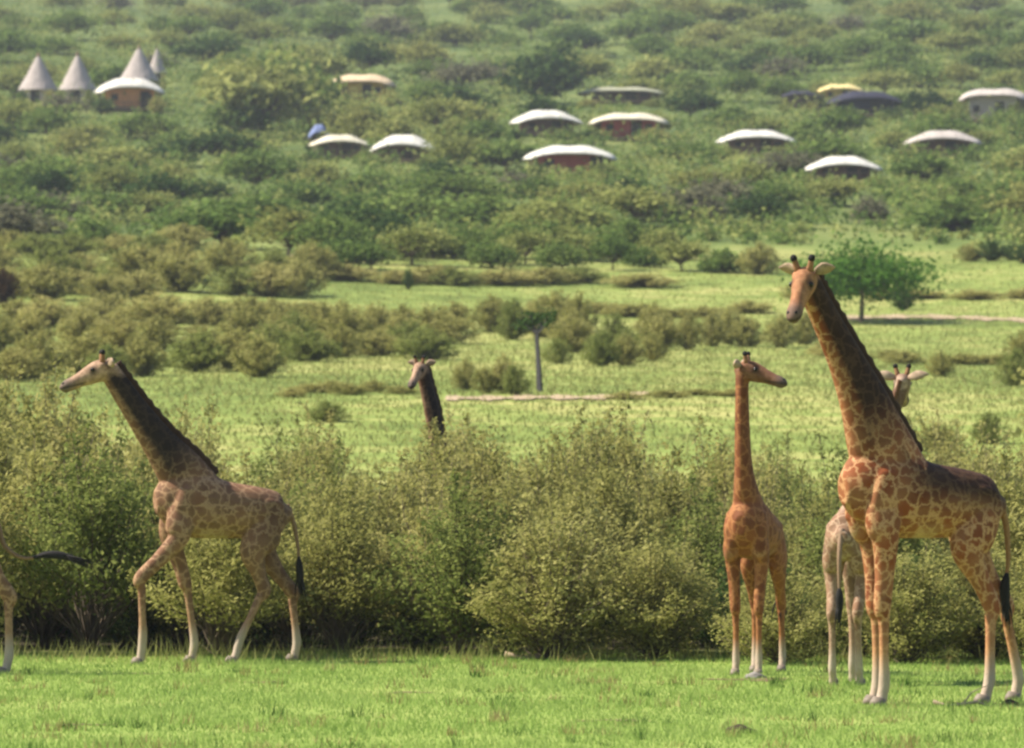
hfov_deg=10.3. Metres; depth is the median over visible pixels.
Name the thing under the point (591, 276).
bush
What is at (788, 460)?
bush
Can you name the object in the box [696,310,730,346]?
bush
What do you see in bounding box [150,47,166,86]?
thatched hut
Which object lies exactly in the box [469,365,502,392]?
bush
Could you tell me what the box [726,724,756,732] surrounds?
dung pile
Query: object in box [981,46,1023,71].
tree
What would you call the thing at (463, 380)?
bush
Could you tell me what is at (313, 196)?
tree
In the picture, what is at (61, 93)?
bush
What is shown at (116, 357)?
bush
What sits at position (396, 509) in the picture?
bush
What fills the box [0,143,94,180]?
tree
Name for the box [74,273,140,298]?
bush
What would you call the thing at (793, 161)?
tree
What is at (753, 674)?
stone
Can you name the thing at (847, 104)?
window
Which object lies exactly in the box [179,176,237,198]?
tree
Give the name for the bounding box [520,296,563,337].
bush
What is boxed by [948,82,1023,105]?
tree
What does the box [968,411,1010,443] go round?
bush
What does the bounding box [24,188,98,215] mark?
tree
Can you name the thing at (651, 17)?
tree
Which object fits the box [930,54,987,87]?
tree
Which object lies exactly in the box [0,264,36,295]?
bush
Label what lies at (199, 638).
bush
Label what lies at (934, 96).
tree
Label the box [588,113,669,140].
safari tent
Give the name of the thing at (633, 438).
bush
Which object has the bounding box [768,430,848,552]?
bush
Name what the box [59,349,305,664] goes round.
giraffe
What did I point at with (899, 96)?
tree
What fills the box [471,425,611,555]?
bush
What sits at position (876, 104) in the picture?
door
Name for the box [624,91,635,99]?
door
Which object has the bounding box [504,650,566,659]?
fallen log
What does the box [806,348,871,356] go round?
bush
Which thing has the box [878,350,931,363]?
bush
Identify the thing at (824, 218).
hillside scrub
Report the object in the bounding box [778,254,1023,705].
giraffe
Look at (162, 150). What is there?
tree
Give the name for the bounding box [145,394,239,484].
bush
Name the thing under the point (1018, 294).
bush
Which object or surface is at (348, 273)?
bush
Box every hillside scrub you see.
[0,0,1023,244]
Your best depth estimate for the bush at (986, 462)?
87.00 m
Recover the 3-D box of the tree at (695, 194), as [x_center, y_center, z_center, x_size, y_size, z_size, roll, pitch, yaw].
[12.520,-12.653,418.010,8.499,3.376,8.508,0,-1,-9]
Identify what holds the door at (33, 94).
in the thatched hut at (38, 80)
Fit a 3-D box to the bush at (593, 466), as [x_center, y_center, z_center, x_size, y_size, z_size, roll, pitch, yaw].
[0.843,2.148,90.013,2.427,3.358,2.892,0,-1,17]
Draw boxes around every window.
[111,94,117,99]
[374,87,380,92]
[545,159,553,165]
[606,124,613,129]
[735,142,742,145]
[774,142,781,145]
[822,169,829,173]
[846,103,853,108]
[860,169,867,173]
[883,104,890,108]
[959,143,966,147]
[973,105,979,111]
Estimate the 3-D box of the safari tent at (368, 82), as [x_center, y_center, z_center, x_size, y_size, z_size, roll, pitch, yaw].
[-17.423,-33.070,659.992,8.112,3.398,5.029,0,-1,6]
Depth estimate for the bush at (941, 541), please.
78.78 m
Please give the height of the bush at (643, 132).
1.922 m
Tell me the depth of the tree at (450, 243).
350.36 m
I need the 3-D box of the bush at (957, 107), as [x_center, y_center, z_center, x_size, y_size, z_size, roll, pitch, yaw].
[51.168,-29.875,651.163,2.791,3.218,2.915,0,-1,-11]
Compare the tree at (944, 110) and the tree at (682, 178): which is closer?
the tree at (682, 178)
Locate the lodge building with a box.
[958,88,1023,123]
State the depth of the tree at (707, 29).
845.96 m
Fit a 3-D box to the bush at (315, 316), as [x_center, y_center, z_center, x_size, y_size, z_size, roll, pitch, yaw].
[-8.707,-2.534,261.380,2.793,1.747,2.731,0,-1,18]
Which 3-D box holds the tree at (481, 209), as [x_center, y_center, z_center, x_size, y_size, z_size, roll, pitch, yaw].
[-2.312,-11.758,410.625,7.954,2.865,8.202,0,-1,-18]
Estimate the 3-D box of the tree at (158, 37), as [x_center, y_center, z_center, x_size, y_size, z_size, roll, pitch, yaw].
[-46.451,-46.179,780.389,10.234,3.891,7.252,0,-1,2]
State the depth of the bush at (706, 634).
73.69 m
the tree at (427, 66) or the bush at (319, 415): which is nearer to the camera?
the bush at (319, 415)
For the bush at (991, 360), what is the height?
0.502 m
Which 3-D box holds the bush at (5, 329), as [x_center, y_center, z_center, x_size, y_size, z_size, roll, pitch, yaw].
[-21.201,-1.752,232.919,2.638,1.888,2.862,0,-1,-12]
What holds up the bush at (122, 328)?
on the ground at (784, 250)
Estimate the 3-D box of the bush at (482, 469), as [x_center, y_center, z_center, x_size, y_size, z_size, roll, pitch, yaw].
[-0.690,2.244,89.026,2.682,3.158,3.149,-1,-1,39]
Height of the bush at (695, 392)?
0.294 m
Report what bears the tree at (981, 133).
on the ground at (784, 250)
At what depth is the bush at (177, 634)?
75.68 m
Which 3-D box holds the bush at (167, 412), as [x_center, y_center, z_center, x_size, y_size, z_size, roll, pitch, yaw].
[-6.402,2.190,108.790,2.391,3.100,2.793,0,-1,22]
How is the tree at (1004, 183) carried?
on the ground at (784, 250)
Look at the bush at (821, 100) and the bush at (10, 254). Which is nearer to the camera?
the bush at (10, 254)
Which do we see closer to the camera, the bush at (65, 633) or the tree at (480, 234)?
the bush at (65, 633)
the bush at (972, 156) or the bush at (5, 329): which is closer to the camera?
the bush at (5, 329)
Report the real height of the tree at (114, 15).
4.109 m
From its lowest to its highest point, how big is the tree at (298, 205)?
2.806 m
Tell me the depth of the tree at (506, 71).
716.13 m
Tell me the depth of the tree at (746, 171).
466.64 m
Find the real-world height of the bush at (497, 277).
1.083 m
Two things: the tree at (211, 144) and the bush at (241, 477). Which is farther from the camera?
the tree at (211, 144)
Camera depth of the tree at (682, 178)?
461.08 m
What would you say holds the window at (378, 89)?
in the safari tent at (368, 82)
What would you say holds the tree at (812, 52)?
on the ground at (784, 250)
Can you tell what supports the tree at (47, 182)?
on the ground at (784, 250)
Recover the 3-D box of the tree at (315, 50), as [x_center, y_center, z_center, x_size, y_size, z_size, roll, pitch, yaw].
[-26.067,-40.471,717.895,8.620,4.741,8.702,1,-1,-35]
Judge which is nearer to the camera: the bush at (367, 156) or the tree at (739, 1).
the bush at (367, 156)
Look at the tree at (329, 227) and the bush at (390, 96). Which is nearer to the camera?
the tree at (329, 227)
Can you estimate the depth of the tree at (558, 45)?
767.91 m
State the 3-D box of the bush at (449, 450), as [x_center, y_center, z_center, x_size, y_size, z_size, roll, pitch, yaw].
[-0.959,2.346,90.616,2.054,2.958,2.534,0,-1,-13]
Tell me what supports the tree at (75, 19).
on the ground at (784, 250)
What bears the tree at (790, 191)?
on the ground at (784, 250)
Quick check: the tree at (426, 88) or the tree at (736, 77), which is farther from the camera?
the tree at (736, 77)
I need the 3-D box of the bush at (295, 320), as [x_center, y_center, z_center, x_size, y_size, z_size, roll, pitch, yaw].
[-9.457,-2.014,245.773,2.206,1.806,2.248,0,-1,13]
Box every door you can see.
[30,90,38,104]
[72,90,79,102]
[140,91,149,106]
[156,74,160,86]
[342,143,350,153]
[363,84,371,98]
[404,148,412,158]
[551,121,560,131]
[590,156,602,166]
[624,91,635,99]
[631,121,641,135]
[760,139,770,151]
[802,95,806,104]
[847,167,856,178]
[870,101,879,113]
[945,141,955,152]
[995,102,1003,112]
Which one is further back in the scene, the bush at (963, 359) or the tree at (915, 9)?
the tree at (915, 9)
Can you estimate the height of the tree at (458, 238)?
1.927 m
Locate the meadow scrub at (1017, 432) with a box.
[1,230,1023,437]
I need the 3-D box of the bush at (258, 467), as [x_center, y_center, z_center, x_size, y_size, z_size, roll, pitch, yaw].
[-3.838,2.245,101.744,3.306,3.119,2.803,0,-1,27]
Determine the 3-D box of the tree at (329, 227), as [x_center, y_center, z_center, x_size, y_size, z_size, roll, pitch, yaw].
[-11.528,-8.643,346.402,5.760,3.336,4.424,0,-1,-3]
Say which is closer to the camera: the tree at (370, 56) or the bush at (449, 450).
the bush at (449, 450)
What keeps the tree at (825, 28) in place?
on the ground at (784, 250)
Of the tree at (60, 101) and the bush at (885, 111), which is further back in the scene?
the bush at (885, 111)
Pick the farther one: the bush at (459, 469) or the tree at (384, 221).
the tree at (384, 221)
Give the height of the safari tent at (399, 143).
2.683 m
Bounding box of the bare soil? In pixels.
[714,678,786,680]
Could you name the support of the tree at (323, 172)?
on the ground at (784, 250)
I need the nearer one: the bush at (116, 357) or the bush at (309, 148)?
the bush at (116, 357)
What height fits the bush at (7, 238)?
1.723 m
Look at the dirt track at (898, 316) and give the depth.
284.31 m
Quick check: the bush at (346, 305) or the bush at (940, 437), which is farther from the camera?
the bush at (346, 305)
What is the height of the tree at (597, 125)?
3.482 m
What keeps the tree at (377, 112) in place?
on the ground at (784, 250)
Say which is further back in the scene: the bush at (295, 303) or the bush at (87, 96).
the bush at (87, 96)
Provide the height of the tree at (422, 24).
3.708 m
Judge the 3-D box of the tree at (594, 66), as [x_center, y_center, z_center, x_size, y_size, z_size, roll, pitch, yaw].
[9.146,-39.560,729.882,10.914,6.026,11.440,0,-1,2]
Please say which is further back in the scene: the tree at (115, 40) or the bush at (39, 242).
the tree at (115, 40)
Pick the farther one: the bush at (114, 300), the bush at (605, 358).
the bush at (114, 300)
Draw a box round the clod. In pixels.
[1000,699,1018,704]
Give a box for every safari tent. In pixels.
[94,78,165,110]
[308,124,328,147]
[308,135,370,158]
[332,74,396,103]
[370,135,434,162]
[509,110,582,136]
[522,145,617,177]
[577,87,665,103]
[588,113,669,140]
[716,130,795,155]
[781,91,819,107]
[803,156,882,183]
[817,84,863,105]
[826,91,901,117]
[903,131,982,157]
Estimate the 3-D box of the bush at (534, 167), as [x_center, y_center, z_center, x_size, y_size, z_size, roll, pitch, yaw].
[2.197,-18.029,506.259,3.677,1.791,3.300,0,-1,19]
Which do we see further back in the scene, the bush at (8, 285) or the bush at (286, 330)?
the bush at (8, 285)
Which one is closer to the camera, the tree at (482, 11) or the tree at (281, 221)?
the tree at (281, 221)
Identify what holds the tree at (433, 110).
on the ground at (784, 250)
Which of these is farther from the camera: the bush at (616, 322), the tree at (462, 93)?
the tree at (462, 93)
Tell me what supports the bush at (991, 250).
on the ground at (784, 250)
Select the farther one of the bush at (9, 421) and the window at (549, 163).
the window at (549, 163)
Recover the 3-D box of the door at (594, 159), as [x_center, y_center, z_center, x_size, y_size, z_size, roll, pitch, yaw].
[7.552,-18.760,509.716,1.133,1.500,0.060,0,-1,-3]
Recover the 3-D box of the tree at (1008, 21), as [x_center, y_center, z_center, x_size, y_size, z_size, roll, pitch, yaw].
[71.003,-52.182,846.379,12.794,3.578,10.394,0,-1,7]
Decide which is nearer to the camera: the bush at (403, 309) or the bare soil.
the bare soil
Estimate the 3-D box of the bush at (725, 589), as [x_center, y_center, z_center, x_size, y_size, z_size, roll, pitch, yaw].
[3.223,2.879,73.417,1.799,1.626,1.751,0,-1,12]
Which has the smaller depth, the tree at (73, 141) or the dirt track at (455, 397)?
the dirt track at (455, 397)
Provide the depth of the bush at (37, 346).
197.52 m
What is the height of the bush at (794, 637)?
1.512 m
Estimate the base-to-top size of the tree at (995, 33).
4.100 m
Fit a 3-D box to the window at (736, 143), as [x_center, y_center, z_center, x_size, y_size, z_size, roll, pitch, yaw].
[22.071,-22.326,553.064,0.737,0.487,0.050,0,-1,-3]
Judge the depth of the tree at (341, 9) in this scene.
918.18 m
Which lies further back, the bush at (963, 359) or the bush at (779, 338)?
the bush at (779, 338)
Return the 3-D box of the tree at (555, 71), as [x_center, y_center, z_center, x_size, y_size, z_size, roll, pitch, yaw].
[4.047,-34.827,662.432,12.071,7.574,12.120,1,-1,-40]
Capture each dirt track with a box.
[445,391,648,399]
[847,314,1023,321]
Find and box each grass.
[0,622,1022,662]
[0,647,1023,747]
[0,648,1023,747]
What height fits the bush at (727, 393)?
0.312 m
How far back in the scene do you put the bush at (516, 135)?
572.36 m
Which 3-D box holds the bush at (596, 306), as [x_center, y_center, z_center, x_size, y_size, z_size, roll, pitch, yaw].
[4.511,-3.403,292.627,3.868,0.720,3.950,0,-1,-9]
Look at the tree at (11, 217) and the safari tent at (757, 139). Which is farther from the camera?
the safari tent at (757, 139)
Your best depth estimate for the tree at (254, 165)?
482.20 m
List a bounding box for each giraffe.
[0,524,95,673]
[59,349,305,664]
[408,355,475,483]
[723,351,787,674]
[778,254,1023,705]
[822,364,928,684]
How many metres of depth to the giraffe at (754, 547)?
67.40 m
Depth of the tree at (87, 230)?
364.98 m
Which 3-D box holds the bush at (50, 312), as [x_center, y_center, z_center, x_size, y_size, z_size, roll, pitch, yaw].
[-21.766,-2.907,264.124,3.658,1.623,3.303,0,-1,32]
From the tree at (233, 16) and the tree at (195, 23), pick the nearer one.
the tree at (195, 23)
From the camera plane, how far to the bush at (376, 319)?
256.91 m
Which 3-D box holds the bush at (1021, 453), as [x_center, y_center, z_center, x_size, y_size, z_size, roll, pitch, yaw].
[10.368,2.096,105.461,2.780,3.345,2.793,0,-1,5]
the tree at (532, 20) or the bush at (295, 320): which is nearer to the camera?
the bush at (295, 320)
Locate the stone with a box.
[746,671,766,678]
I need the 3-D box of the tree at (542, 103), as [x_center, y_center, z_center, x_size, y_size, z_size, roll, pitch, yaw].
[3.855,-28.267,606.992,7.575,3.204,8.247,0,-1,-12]
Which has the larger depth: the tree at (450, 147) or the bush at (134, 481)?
the tree at (450, 147)
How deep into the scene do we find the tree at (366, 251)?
332.06 m
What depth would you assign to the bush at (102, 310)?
267.82 m
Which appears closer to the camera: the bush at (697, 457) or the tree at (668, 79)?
the bush at (697, 457)
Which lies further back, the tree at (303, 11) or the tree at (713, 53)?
the tree at (303, 11)
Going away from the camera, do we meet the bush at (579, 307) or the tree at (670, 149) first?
the bush at (579, 307)
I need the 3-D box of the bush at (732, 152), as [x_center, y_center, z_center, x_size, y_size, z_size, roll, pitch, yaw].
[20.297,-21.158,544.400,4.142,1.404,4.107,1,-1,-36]
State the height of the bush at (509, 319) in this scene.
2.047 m
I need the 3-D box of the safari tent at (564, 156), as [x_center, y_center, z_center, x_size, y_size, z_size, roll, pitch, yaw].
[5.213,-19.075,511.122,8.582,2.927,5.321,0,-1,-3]
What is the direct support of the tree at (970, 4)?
on the ground at (784, 250)
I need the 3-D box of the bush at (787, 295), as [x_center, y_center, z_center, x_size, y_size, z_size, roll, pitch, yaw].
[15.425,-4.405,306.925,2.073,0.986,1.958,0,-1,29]
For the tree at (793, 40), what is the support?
on the ground at (784, 250)
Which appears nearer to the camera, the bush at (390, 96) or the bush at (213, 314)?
the bush at (213, 314)
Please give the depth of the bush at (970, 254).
347.38 m
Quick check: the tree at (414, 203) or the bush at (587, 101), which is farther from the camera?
the bush at (587, 101)
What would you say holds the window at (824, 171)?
in the safari tent at (849, 167)
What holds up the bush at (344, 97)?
on the ground at (784, 250)
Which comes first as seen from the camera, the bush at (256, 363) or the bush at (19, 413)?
the bush at (19, 413)
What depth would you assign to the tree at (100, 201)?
429.77 m
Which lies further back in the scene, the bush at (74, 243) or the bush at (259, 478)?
the bush at (74, 243)
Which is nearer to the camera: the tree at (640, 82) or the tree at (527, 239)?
the tree at (527, 239)
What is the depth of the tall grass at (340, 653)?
72.57 m
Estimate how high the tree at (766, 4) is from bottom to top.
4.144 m
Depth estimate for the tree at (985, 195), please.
423.98 m
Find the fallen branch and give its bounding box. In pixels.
[933,684,989,706]
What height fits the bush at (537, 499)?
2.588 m
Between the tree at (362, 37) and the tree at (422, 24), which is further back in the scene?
the tree at (422, 24)
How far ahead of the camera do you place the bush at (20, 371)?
102.70 m
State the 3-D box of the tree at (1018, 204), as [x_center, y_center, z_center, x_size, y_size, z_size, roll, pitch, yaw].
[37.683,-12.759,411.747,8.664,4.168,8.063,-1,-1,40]
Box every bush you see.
[0,228,27,254]
[0,243,24,273]
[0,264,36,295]
[0,267,24,302]
[0,297,35,322]
[0,311,25,351]
[0,345,49,381]
[0,362,31,444]
[0,384,93,629]
[0,392,69,453]
[0,401,67,619]
[0,407,146,647]
[0,410,39,605]
[0,414,194,652]
[0,467,48,608]
[0,496,56,637]
[0,592,43,644]
[1,329,75,379]
[2,231,71,255]
[2,351,137,479]
[2,354,148,492]
[4,589,114,646]
[6,310,60,344]
[11,294,82,326]
[12,244,91,273]
[14,260,84,299]
[15,89,30,102]
[30,393,127,472]
[41,88,55,106]
[45,231,110,255]
[47,429,162,641]
[51,329,123,373]
[55,306,102,345]
[57,88,64,98]
[61,267,98,293]
[65,290,146,321]
[65,300,119,323]
[67,250,110,276]
[72,576,187,649]
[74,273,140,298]
[80,343,136,371]
[82,89,94,109]
[86,310,146,349]
[87,95,118,113]
[89,233,138,254]
[92,247,158,280]
[94,393,231,495]
[105,454,276,649]
[106,243,174,280]
[109,269,176,297]
[109,425,181,620]
[111,409,143,477]
[112,290,204,327]
[117,530,324,656]
[120,334,170,375]
[121,233,179,253]
[125,312,186,350]
[128,408,207,464]
[131,402,255,484]
[145,253,215,291]
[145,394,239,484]
[147,95,169,113]
[150,240,212,277]
[151,619,252,646]
[154,221,218,251]
[159,470,290,641]
[160,72,165,90]
[164,327,234,371]
[172,321,223,348]
[178,295,238,325]
[197,236,259,275]
[201,265,260,295]
[209,325,279,371]
[211,485,388,650]
[216,302,269,341]
[221,294,277,319]
[224,334,290,376]
[229,448,303,628]
[231,607,311,647]
[233,261,304,296]
[233,413,351,499]
[243,297,299,319]
[245,320,301,358]
[246,320,303,347]
[249,245,294,274]
[254,401,381,509]
[255,304,304,330]
[255,472,423,651]
[267,421,368,505]
[269,307,317,345]
[271,600,410,650]
[273,436,366,506]
[274,387,307,397]
[275,258,333,295]
[275,330,345,361]
[277,238,347,279]
[277,300,342,321]
[278,447,417,616]
[282,432,387,610]
[287,383,330,392]
[299,151,319,161]
[300,300,340,335]
[303,143,311,150]
[303,401,352,421]
[314,306,374,340]
[316,379,343,391]
[320,448,427,633]
[322,263,385,280]
[323,321,366,357]
[327,299,367,330]
[327,382,372,394]
[330,91,352,105]
[349,328,411,355]
[350,150,372,161]
[351,465,510,649]
[355,301,394,338]
[355,424,481,531]
[356,155,386,165]
[356,468,533,655]
[357,306,395,328]
[357,378,390,391]
[358,585,477,650]
[363,268,433,283]
[372,442,488,538]
[375,89,404,106]
[375,312,423,335]
[382,385,418,393]
[384,317,436,354]
[384,422,504,506]
[386,419,471,509]
[388,302,424,323]
[391,324,461,359]
[402,263,480,282]
[402,267,414,289]
[402,303,461,328]
[403,447,538,635]
[406,402,500,491]
[414,156,434,165]
[418,314,480,343]
[419,267,486,285]
[422,416,527,513]
[422,428,478,481]
[425,425,502,481]
[437,300,478,328]
[449,358,478,389]
[455,492,645,659]
[457,412,549,506]
[464,267,544,285]
[465,292,508,331]
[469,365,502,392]
[469,457,559,602]
[469,594,540,650]
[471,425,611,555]
[487,471,639,650]
[490,353,519,392]
[491,297,531,339]
[498,363,532,394]
[504,127,528,139]
[513,266,585,283]
[513,428,684,645]
[518,299,537,317]
[518,404,627,503]
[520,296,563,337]
[521,162,554,180]
[529,289,591,317]
[534,416,655,506]
[540,337,574,363]
[543,304,563,338]
[547,311,599,352]
[552,266,610,282]
[556,388,668,508]
[557,319,597,351]
[559,288,599,335]
[562,524,739,659]
[572,571,618,650]
[575,126,604,143]
[576,99,603,106]
[578,334,605,360]
[580,330,622,365]
[583,301,630,313]
[586,163,621,180]
[590,424,722,538]
[592,273,686,286]
[595,302,667,316]
[596,312,630,347]
[598,410,670,507]
[599,525,725,654]
[600,392,647,399]
[603,437,725,579]
[603,550,715,652]
[609,328,642,350]
[610,332,645,365]
[629,299,678,342]
[634,126,672,143]
[636,332,668,360]
[638,471,742,646]
[640,313,684,349]
[642,389,692,397]
[645,307,707,317]
[647,430,786,535]
[663,413,802,525]
[670,310,706,349]
[674,305,722,316]
[680,388,715,395]
[686,599,748,655]
[695,558,820,654]
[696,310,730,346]
[706,548,848,664]
[711,388,755,396]
[712,454,806,581]
[714,147,745,159]
[715,305,741,343]
[720,299,776,313]
[721,314,766,346]
[730,240,789,274]
[752,428,820,513]
[752,432,818,523]
[759,312,801,347]
[768,146,792,155]
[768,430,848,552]
[774,285,788,291]
[779,286,790,298]
[779,458,841,607]
[786,506,956,629]
[788,585,869,655]
[789,310,818,344]
[794,564,904,656]
[802,101,818,110]
[803,341,822,355]
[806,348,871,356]
[814,94,829,107]
[820,538,984,663]
[836,553,979,656]
[859,291,921,298]
[870,348,909,358]
[873,106,904,120]
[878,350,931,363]
[890,288,916,309]
[898,461,964,641]
[906,414,993,472]
[909,289,948,298]
[916,421,965,448]
[917,405,982,468]
[924,348,956,376]
[924,541,1023,658]
[928,447,1023,650]
[931,560,1023,657]
[942,352,987,364]
[943,289,1003,299]
[948,420,1023,543]
[949,99,971,124]
[953,243,986,261]
[956,148,987,160]
[960,429,1023,509]
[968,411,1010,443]
[972,541,1023,661]
[973,354,1006,364]
[975,236,1007,260]
[990,347,1023,385]
[993,287,1023,298]
[993,470,1023,548]
[998,241,1022,259]
[1000,329,1023,371]
[1003,101,1023,118]
[1008,241,1023,263]
[1014,447,1023,482]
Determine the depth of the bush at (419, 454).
87.24 m
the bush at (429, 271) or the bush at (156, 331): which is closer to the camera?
the bush at (156, 331)
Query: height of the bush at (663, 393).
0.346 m
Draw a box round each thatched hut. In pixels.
[18,52,57,106]
[59,51,96,102]
[121,45,158,82]
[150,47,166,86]
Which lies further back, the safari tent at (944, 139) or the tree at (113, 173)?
the safari tent at (944, 139)
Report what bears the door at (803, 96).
in the safari tent at (800, 94)
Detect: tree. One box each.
[0,3,26,21]
[0,13,32,27]
[0,19,38,39]
[0,21,50,53]
[0,61,52,98]
[0,91,64,130]
[0,92,10,103]
[0,122,56,145]
[0,137,49,164]
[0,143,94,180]
[0,150,25,168]
[0,166,28,189]
[0,175,70,217]
[0,195,75,238]
[3,60,66,79]
[13,101,91,136]
[15,162,104,196]
[18,4,106,38]
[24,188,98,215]
[30,35,86,53]
[35,90,96,115]
[37,0,94,7]
[40,125,108,157]
[46,118,124,141]
[46,217,129,243]
[58,143,178,170]
[60,51,104,71]
[60,165,125,194]
[62,187,146,217]
[73,152,148,196]
[87,0,138,8]
[87,58,126,88]
[92,3,139,29]
[93,30,149,47]
[101,109,194,138]
[107,157,207,201]
[118,180,182,218]
[133,140,206,165]
[135,15,173,31]
[136,24,198,49]
[138,0,196,7]
[138,185,282,249]
[140,159,198,181]
[145,50,183,68]
[146,130,195,147]
[152,13,217,36]
[155,24,260,68]
[166,116,277,164]
[167,0,223,17]
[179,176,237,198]
[181,62,223,80]
[185,120,282,155]
[189,28,340,138]
[192,77,207,88]
[195,1,285,31]
[197,100,289,133]
[198,0,276,6]
[198,25,249,45]
[200,92,334,129]
[204,141,306,193]
[205,50,258,68]
[205,188,307,223]
[225,13,311,44]
[229,31,348,129]
[231,0,292,19]
[234,193,352,254]
[259,177,345,207]
[265,16,306,35]
[273,192,324,215]
[275,35,339,60]
[275,156,301,176]
[276,206,363,248]
[277,0,327,6]
[277,43,367,75]
[283,102,350,134]
[284,159,350,188]
[286,4,320,19]
[290,235,384,267]
[292,9,370,46]
[296,184,440,227]
[307,0,371,20]
[308,40,403,70]
[315,190,393,215]
[319,94,392,145]
[322,224,386,250]
[326,207,379,243]
[328,169,413,193]
[335,68,404,91]
[337,99,376,113]
[338,30,395,47]
[338,229,403,269]
[341,0,391,10]
[347,11,426,40]
[348,178,474,220]
[351,114,432,145]
[358,203,430,240]
[362,108,412,122]
[369,211,457,264]
[370,167,444,198]
[375,40,412,61]
[378,105,425,124]
[379,0,425,9]
[380,155,533,200]
[382,233,436,260]
[389,5,432,21]
[389,30,461,68]
[391,53,455,82]
[392,84,482,128]
[395,76,471,101]
[395,80,449,98]
[400,19,437,39]
[406,124,524,169]
[410,146,473,179]
[413,19,500,45]
[419,240,450,257]
[421,56,505,86]
[421,221,465,258]
[422,191,523,227]
[423,115,497,143]
[427,85,512,110]
[428,19,468,26]
[430,230,478,259]
[442,212,497,246]
[446,0,485,13]
[449,100,503,125]
[452,116,523,141]
[453,0,534,6]
[454,135,545,172]
[454,239,523,268]
[460,1,519,22]
[463,186,618,227]
[472,22,500,41]
[475,60,528,80]
[484,28,527,49]
[485,215,563,259]
[488,64,519,87]
[488,168,542,197]
[489,42,588,102]
[491,53,531,66]
[493,217,560,264]
[495,238,525,265]
[498,9,553,37]
[503,166,575,200]
[508,0,571,10]
[510,94,582,115]
[510,303,557,391]
[521,213,595,240]
[522,0,582,23]
[523,208,571,253]
[524,33,586,59]
[524,178,612,203]
[531,13,601,43]
[531,239,592,268]
[532,230,602,260]
[536,139,586,161]
[542,20,619,53]
[551,42,624,87]
[555,49,578,63]
[557,232,609,259]
[566,218,643,247]
[570,4,609,20]
[584,171,685,218]
[584,227,643,269]
[585,106,632,130]
[593,15,662,39]
[598,214,668,245]
[600,0,650,17]
[603,176,666,192]
[606,74,676,98]
[611,1,712,36]
[616,53,683,81]
[616,245,669,266]
[619,1,671,20]
[619,28,685,58]
[625,179,737,220]
[629,226,692,257]
[640,0,676,12]
[640,107,680,129]
[642,229,718,270]
[644,133,731,163]
[647,0,713,8]
[647,40,722,72]
[653,70,715,92]
[655,85,726,120]
[658,0,732,24]
[661,161,750,187]
[668,29,717,50]
[676,14,746,43]
[679,43,742,69]
[688,172,782,204]
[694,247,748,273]
[695,105,768,126]
[698,64,772,98]
[699,1,773,22]
[708,52,772,74]
[716,28,764,54]
[720,110,798,134]
[720,177,803,226]
[722,153,778,184]
[728,0,750,5]
[731,10,784,34]
[734,5,826,38]
[734,38,791,57]
[734,146,823,173]
[741,172,809,204]
[742,0,813,12]
[750,52,818,79]
[750,222,985,321]
[755,71,814,101]
[765,34,855,70]
[770,125,886,159]
[771,8,829,25]
[775,119,842,148]
[781,33,823,52]
[793,17,849,42]
[794,98,880,136]
[795,169,878,206]
[804,80,839,96]
[818,33,899,60]
[821,11,873,32]
[826,0,870,6]
[839,50,945,76]
[841,61,924,92]
[844,0,882,15]
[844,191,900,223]
[864,13,906,31]
[864,13,966,46]
[867,37,925,56]
[867,128,913,148]
[872,0,955,25]
[880,196,1010,229]
[881,149,963,179]
[884,154,920,172]
[886,91,910,112]
[887,62,954,86]
[887,88,934,118]
[898,104,987,137]
[909,103,970,120]
[910,22,995,56]
[914,87,959,104]
[916,2,969,23]
[920,175,985,198]
[922,89,953,109]
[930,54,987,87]
[938,2,993,35]
[942,187,1016,215]
[943,0,1020,14]
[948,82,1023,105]
[955,47,1001,73]
[959,125,1011,148]
[963,11,1022,31]
[967,145,1023,176]
[969,20,1015,45]
[974,70,1023,86]
[976,108,1023,130]
[978,167,1023,194]
[979,178,1023,218]
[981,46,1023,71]
[983,4,1023,19]
[991,36,1023,68]
[994,20,1023,47]
[995,119,1023,141]
[1013,82,1023,110]
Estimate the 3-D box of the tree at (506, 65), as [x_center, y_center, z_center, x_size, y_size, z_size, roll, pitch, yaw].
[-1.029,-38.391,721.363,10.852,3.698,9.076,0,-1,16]
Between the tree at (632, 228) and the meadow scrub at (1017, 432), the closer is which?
the meadow scrub at (1017, 432)
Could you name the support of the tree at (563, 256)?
on the ground at (784, 250)
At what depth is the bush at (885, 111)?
663.79 m
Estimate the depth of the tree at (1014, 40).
788.19 m
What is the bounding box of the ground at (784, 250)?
[0,0,1023,747]
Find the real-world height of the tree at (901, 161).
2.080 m
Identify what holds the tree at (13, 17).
on the ground at (784, 250)
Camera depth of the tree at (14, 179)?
451.07 m
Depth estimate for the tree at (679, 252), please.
341.44 m
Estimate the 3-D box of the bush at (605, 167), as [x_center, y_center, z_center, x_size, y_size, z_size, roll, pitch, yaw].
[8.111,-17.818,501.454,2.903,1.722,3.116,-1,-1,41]
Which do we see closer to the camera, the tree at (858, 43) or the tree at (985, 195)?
the tree at (985, 195)
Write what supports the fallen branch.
on the ground at (784, 250)
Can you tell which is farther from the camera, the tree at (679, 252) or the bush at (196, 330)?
the tree at (679, 252)
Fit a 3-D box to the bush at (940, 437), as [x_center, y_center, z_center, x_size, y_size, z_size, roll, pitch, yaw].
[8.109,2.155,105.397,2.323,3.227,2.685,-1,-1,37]
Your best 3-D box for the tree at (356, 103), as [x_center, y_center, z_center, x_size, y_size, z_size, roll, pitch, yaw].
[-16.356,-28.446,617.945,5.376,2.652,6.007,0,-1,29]
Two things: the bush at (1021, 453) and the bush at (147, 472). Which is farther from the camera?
the bush at (1021, 453)
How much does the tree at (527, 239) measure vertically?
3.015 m

